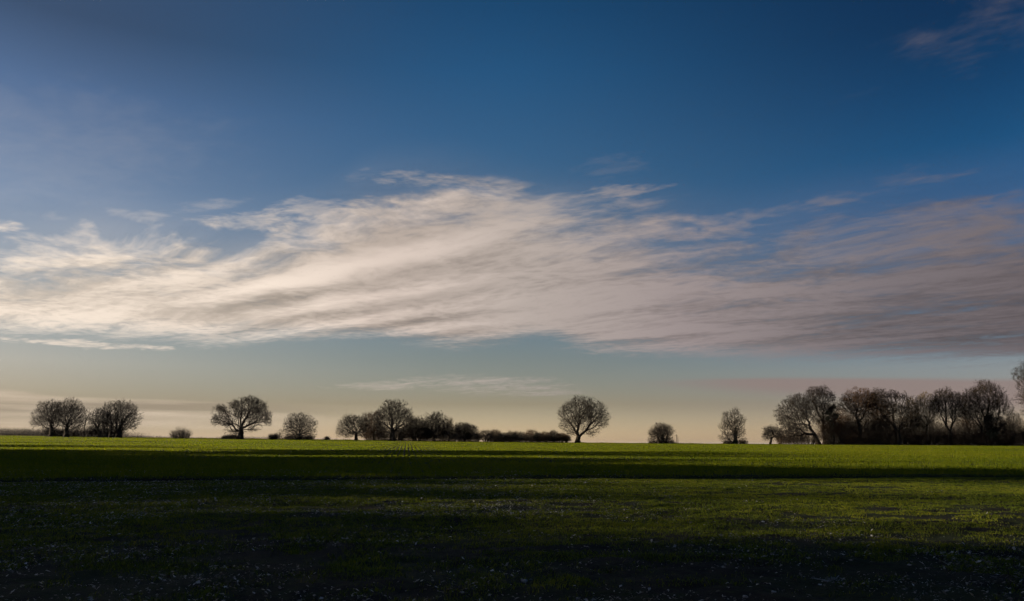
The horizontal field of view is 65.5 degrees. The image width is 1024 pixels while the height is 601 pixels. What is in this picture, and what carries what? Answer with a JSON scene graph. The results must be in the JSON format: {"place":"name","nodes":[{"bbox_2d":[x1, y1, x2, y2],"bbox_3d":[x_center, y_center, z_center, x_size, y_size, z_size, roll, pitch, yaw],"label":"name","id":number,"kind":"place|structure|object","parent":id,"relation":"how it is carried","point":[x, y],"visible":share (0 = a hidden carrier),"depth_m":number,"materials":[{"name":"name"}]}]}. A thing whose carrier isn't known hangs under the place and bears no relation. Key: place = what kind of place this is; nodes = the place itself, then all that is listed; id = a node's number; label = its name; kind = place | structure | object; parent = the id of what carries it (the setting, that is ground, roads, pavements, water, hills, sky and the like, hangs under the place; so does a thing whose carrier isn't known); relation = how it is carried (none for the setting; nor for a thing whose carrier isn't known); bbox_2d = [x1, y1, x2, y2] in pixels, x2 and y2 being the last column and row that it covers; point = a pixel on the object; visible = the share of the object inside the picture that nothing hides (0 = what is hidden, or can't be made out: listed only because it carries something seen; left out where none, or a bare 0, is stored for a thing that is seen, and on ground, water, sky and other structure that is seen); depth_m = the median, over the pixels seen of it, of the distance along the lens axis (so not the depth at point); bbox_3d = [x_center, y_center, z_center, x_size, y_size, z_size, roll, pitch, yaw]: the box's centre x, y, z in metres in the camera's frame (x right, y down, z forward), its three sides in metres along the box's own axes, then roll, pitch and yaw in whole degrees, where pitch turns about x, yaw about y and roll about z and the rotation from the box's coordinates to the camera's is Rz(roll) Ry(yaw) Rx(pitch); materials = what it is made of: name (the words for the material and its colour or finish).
{"place":"outdoors","nodes":[
{"label":"outdoors","id":0,"kind":"place"},
{"bbox_2d":[0,436,1023,600],"bbox_3d":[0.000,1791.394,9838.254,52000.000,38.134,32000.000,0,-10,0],"label":"field ground","id":1,"kind":"structure","parent":0,"point":[760,591],"depth_m":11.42,"materials":[{"name":"green plant"}]},
{"bbox_2d":[29,398,63,436],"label":"oak tree","id":2,"kind":"object","parent":1,"relation":"on","point":[45,412],"visible":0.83,"depth_m":252.44,"materials":[{"name":"brown plant"}]},
{"bbox_2d":[50,397,87,436],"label":"oak tree","id":3,"kind":"object","parent":1,"relation":"on","point":[76,417],"visible":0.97,"depth_m":250.64,"materials":[{"name":"brown plant"}]},
{"bbox_2d":[37,424,129,436],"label":"hedge","id":4,"kind":"object","parent":1,"relation":"on","point":[73,432],"visible":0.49,"depth_m":258.00,"materials":[{"name":"brown plant"}]},
{"bbox_2d":[80,407,93,436],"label":"young tree","id":5,"kind":"object","parent":1,"relation":"on","point":[87,418],"visible":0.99,"depth_m":249.02,"materials":[{"name":"brown plant"}]},
{"bbox_2d":[87,407,113,437],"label":"ash tree","id":6,"kind":"object","parent":1,"relation":"on","point":[104,428],"visible":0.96,"depth_m":250.38,"materials":[{"name":"brown plant"}]},
{"bbox_2d":[98,399,143,437],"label":"ash tree","id":7,"kind":"object","parent":1,"relation":"on","point":[122,420],"visible":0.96,"depth_m":252.25,"materials":[{"name":"brown plant"}]},
{"bbox_2d":[169,426,192,438],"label":"bush","id":8,"kind":"object","parent":1,"relation":"on","point":[181,433],"visible":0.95,"depth_m":253.94,"materials":[{"name":"brown plant"}]},
{"bbox_2d":[0,427,364,439],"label":"woodland","id":9,"kind":"object","parent":1,"relation":"on","point":[4,432],"visible":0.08,"depth_m":700.32,"materials":[{"name":"brown plant"}]},
{"bbox_2d":[220,433,237,438],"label":"bush","id":10,"kind":"object","parent":1,"relation":"on","point":[228,436],"visible":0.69,"depth_m":252.29,"materials":[{"name":"brown plant"}]},
{"bbox_2d":[211,395,273,438],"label":"oak tree","id":11,"kind":"object","parent":1,"relation":"on","point":[253,410],"visible":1,"depth_m":248.90,"materials":[{"name":"brown plant"}]},
{"bbox_2d":[268,433,278,439],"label":"bush","id":12,"kind":"object","parent":1,"relation":"on","point":[272,436],"visible":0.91,"depth_m":251.77,"materials":[{"name":"brown plant"}]},
{"bbox_2d":[281,435,315,439],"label":"bush","id":13,"kind":"object","parent":1,"relation":"on","point":[295,437],"visible":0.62,"depth_m":254.60,"materials":[{"name":"brown plant"}]},
{"bbox_2d":[282,412,316,439],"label":"oak tree","id":14,"kind":"object","parent":1,"relation":"on","point":[299,433],"visible":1,"depth_m":252.33,"materials":[{"name":"brown plant"}]},
{"bbox_2d":[335,412,371,439],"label":"oak tree","id":15,"kind":"object","parent":1,"relation":"on","point":[359,421],"visible":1,"depth_m":250.34,"materials":[{"name":"brown plant"}]},
{"bbox_2d":[360,409,386,440],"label":"ash tree","id":16,"kind":"object","parent":1,"relation":"on","point":[370,429],"visible":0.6,"depth_m":258.02,"materials":[{"name":"brown plant"}]},
{"bbox_2d":[0,435,761,443],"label":"rough grass","id":17,"kind":"structure","parent":1,"relation":"on","point":[350,439],"depth_m":265.92,"materials":[{"name":"green plant"}]},
{"bbox_2d":[358,427,405,440],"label":"hedge","id":18,"kind":"object","parent":1,"relation":"on","point":[386,436],"visible":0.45,"depth_m":259.55,"materials":[{"name":"brown plant"}]},
{"bbox_2d":[372,399,416,440],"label":"oak tree","id":19,"kind":"object","parent":1,"relation":"on","point":[396,414],"visible":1,"depth_m":250.56,"materials":[{"name":"brown plant"}]},
{"bbox_2d":[396,424,429,440],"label":"bush","id":20,"kind":"object","parent":1,"relation":"on","point":[401,437],"visible":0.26,"depth_m":257.59,"materials":[{"name":"brown plant"}]},
{"bbox_2d":[399,415,429,440],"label":"ash tree","id":21,"kind":"object","parent":1,"relation":"on","point":[414,436],"visible":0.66,"depth_m":253.85,"materials":[{"name":"brown plant"}]},
{"bbox_2d":[417,410,453,441],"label":"oak tree","id":22,"kind":"object","parent":1,"relation":"on","point":[434,428],"visible":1,"depth_m":250.00,"materials":[{"name":"brown plant"}]},
{"bbox_2d":[441,418,452,441],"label":"ash tree","id":23,"kind":"object","parent":1,"relation":"on","point":[451,419],"visible":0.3,"depth_m":256.46,"materials":[{"name":"brown plant"}]},
{"bbox_2d":[449,422,479,441],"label":"oak tree","id":24,"kind":"object","parent":1,"relation":"on","point":[460,432],"visible":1,"depth_m":249.70,"materials":[{"name":"brown plant"}]},
{"bbox_2d":[456,431,480,441],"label":"bush","id":25,"kind":"object","parent":1,"relation":"on","point":[475,440],"visible":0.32,"depth_m":255.64,"materials":[{"name":"brown plant"}]},
{"bbox_2d":[475,429,495,441],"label":"bush","id":26,"kind":"object","parent":1,"relation":"on","point":[485,435],"visible":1,"depth_m":250.84,"materials":[{"name":"brown plant"}]},
{"bbox_2d":[490,428,501,441],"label":"bush","id":27,"kind":"object","parent":1,"relation":"on","point":[495,434],"visible":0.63,"depth_m":255.83,"materials":[{"name":"brown plant"}]},
{"bbox_2d":[495,432,512,441],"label":"bush","id":28,"kind":"object","parent":1,"relation":"on","point":[500,437],"visible":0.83,"depth_m":253.76,"materials":[{"name":"brown plant"}]},
{"bbox_2d":[504,430,518,441],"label":"bush","id":29,"kind":"object","parent":1,"relation":"on","point":[509,437],"visible":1,"depth_m":251.91,"materials":[{"name":"brown plant"}]},
{"bbox_2d":[0,435,1023,480],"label":"crop","id":30,"kind":"object","parent":1,"relation":"on","point":[25,461],"visible":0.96,"depth_m":59.54,"materials":[{"name":"green plant"}]},
{"bbox_2d":[426,430,456,441],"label":"bush","id":31,"kind":"object","parent":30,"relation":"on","point":[441,439],"visible":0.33,"depth_m":257.48,"materials":[{"name":"brown plant"}]},
{"bbox_2d":[514,431,527,441],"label":"bush","id":32,"kind":"object","parent":1,"relation":"on","point":[520,436],"visible":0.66,"depth_m":256.83,"materials":[{"name":"brown plant"}]},
{"bbox_2d":[486,436,558,442],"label":"hedge","id":33,"kind":"object","parent":1,"relation":"on","point":[518,441],"visible":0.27,"depth_m":257.75,"materials":[{"name":"brown plant"}]},
{"bbox_2d":[523,429,536,441],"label":"bush","id":34,"kind":"object","parent":1,"relation":"on","point":[529,434],"visible":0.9,"depth_m":254.83,"materials":[{"name":"brown plant"}]},
{"bbox_2d":[532,431,543,441],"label":"bush","id":35,"kind":"object","parent":1,"relation":"on","point":[536,437],"visible":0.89,"depth_m":252.87,"materials":[{"name":"brown plant"}]},
{"bbox_2d":[539,431,552,441],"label":"bush","id":36,"kind":"object","parent":1,"relation":"on","point":[547,438],"visible":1,"depth_m":250.88,"materials":[{"name":"brown plant"}]},
{"bbox_2d":[550,430,558,441],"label":"bush","id":37,"kind":"object","parent":1,"relation":"on","point":[553,433],"visible":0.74,"depth_m":255.94,"materials":[{"name":"brown plant"}]},
{"bbox_2d":[554,433,565,442],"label":"bush","id":38,"kind":"object","parent":1,"relation":"on","point":[559,436],"visible":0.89,"depth_m":253.87,"materials":[{"name":"brown plant"}]},
{"bbox_2d":[561,433,571,442],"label":"bush","id":39,"kind":"object","parent":1,"relation":"on","point":[567,439],"visible":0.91,"depth_m":251.88,"materials":[{"name":"brown plant"}]},
{"bbox_2d":[556,394,610,442],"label":"lone tree","id":40,"kind":"object","parent":1,"relation":"on","point":[579,417],"visible":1,"depth_m":248.70,"materials":[{"name":"brown plant"}]},
{"bbox_2d":[647,422,675,443],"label":"oak tree","id":41,"kind":"object","parent":1,"relation":"on","point":[660,433],"visible":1,"depth_m":251.74,"materials":[{"name":"brown plant"}]},
{"bbox_2d":[648,440,674,443],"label":"bush","id":42,"kind":"object","parent":1,"relation":"on","point":[669,442],"visible":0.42,"depth_m":255.15,"materials":[{"name":"brown plant"}]},
{"bbox_2d":[718,407,746,443],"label":"poplar tree","id":43,"kind":"object","parent":1,"relation":"on","point":[734,433],"visible":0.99,"depth_m":250.40,"materials":[{"name":"brown plant"}]},
{"bbox_2d":[723,439,747,443],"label":"bush","id":44,"kind":"object","parent":1,"relation":"on","point":[739,442],"visible":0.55,"depth_m":254.43,"materials":[{"name":"brown plant"}]},
{"bbox_2d":[761,424,783,443],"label":"oak tree","id":45,"kind":"object","parent":1,"relation":"on","point":[773,433],"visible":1,"depth_m":250.07,"materials":[{"name":"brown plant"}]},
{"bbox_2d":[772,433,819,444],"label":"hedge","id":46,"kind":"object","parent":1,"relation":"on","point":[812,439],"visible":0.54,"depth_m":257.65,"materials":[{"name":"brown plant"}]},
{"bbox_2d":[771,393,821,444],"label":"oak tree","id":47,"kind":"object","parent":1,"relation":"on","point":[792,426],"visible":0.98,"depth_m":252.38,"materials":[{"name":"brown plant"}]},
{"bbox_2d":[804,385,838,444],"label":"oak tree","id":48,"kind":"object","parent":1,"relation":"on","point":[823,404],"visible":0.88,"depth_m":256.50,"materials":[{"name":"brown plant"}]},
{"bbox_2d":[823,402,841,444],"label":"ivy tree","id":49,"kind":"object","parent":1,"relation":"on","point":[831,412],"visible":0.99,"depth_m":252.69,"materials":[{"name":"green plant"}]},
{"bbox_2d":[810,411,870,444],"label":"bush","id":50,"kind":"object","parent":1,"relation":"on","point":[828,437],"visible":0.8,"depth_m":253.39,"materials":[{"name":"brown plant"}]},
{"bbox_2d":[834,407,849,422],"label":"ash tree","id":51,"kind":"object","parent":1,"relation":"on","point":[842,415],"visible":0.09,"depth_m":267.91,"materials":[{"name":"brown plant"}]},
{"bbox_2d":[836,387,883,444],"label":"oak tree","id":52,"kind":"object","parent":1,"relation":"on","point":[854,407],"visible":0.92,"depth_m":253.11,"materials":[{"name":"brown plant"}]},
{"bbox_2d":[837,399,913,444],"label":"bush","id":53,"kind":"object","parent":1,"relation":"on","point":[867,421],"visible":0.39,"depth_m":255.99,"materials":[{"name":"brown plant"}]},
{"bbox_2d":[863,414,917,444],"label":"bush","id":54,"kind":"object","parent":1,"relation":"on","point":[888,430],"visible":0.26,"depth_m":256.04,"materials":[{"name":"brown plant"}]},
{"bbox_2d":[864,387,923,444],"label":"oak tree","id":55,"kind":"object","parent":1,"relation":"on","point":[897,408],"visible":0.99,"depth_m":249.02,"materials":[{"name":"brown plant"}]},
{"bbox_2d":[903,398,922,429],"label":"ash tree","id":56,"kind":"object","parent":1,"relation":"on","point":[911,409],"visible":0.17,"depth_m":267.21,"materials":[{"name":"brown plant"}]},
{"bbox_2d":[893,415,944,444],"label":"bush","id":57,"kind":"object","parent":1,"relation":"on","point":[915,430],"visible":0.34,"depth_m":256.31,"materials":[{"name":"brown plant"}]},
{"bbox_2d":[910,392,943,444],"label":"willow tree","id":58,"kind":"object","parent":1,"relation":"on","point":[928,414],"visible":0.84,"depth_m":252.87,"materials":[{"name":"brown plant"}]},
{"bbox_2d":[841,429,1023,445],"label":"hedge","id":59,"kind":"object","parent":1,"relation":"on","point":[925,439],"visible":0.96,"depth_m":249.63,"materials":[{"name":"brown plant"}]},
{"bbox_2d":[928,387,966,444],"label":"oak tree","id":60,"kind":"object","parent":1,"relation":"on","point":[948,410],"visible":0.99,"depth_m":251.06,"materials":[{"name":"brown plant"}]},
{"bbox_2d":[931,417,982,444],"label":"bush","id":61,"kind":"object","parent":1,"relation":"on","point":[962,427],"visible":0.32,"depth_m":256.45,"materials":[{"name":"brown plant"}]},
{"bbox_2d":[955,394,975,428],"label":"ash tree","id":62,"kind":"object","parent":1,"relation":"on","point":[964,416],"visible":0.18,"depth_m":267.06,"materials":[{"name":"brown plant"}]},
{"bbox_2d":[959,379,1014,445],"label":"ash tree","id":63,"kind":"object","parent":1,"relation":"on","point":[989,421],"visible":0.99,"depth_m":250.63,"materials":[{"name":"brown plant"}]},
{"bbox_2d":[963,419,1022,445],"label":"bush","id":64,"kind":"object","parent":1,"relation":"on","point":[985,430],"visible":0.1,"depth_m":257.02,"materials":[{"name":"brown plant"}]},
{"bbox_2d":[1001,411,1023,443],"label":"ash tree","id":65,"kind":"object","parent":1,"relation":"on","point":[1013,427],"visible":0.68,"depth_m":254.51,"materials":[{"name":"brown plant"}]},
{"bbox_2d":[1007,411,1023,445],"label":"bush","id":66,"kind":"object","parent":1,"relation":"on","point":[1020,430],"visible":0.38,"depth_m":255.53,"materials":[{"name":"brown plant"}]},
{"bbox_2d":[1010,361,1023,415],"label":"oak tree","id":67,"kind":"object","parent":1,"relation":"on","point":[1019,384],"visible":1,"depth_m":205.45,"materials":[{"name":"brown plant"}]},
{"bbox_2d":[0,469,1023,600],"bbox_3d":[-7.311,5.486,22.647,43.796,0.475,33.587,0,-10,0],"label":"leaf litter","id":68,"kind":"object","parent":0,"point":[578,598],"visible":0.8,"depth_m":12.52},
{"bbox_2d":[811,575,843,582],"bbox_3d":[3.572,3.147,8.991,0.343,0.071,0.146,2,-11,-13],"label":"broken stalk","id":69,"kind":"object","parent":68,"relation":"on","point":[825,580],"visible":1,"depth_m":9.00,"materials":[{"name":"plant"}]},
{"bbox_2d":[0,0,1023,443],"label":"sky","id":70,"kind":"structure","parent":0,"point":[487,214],"materials":[{"name":"blue"}]}
]}

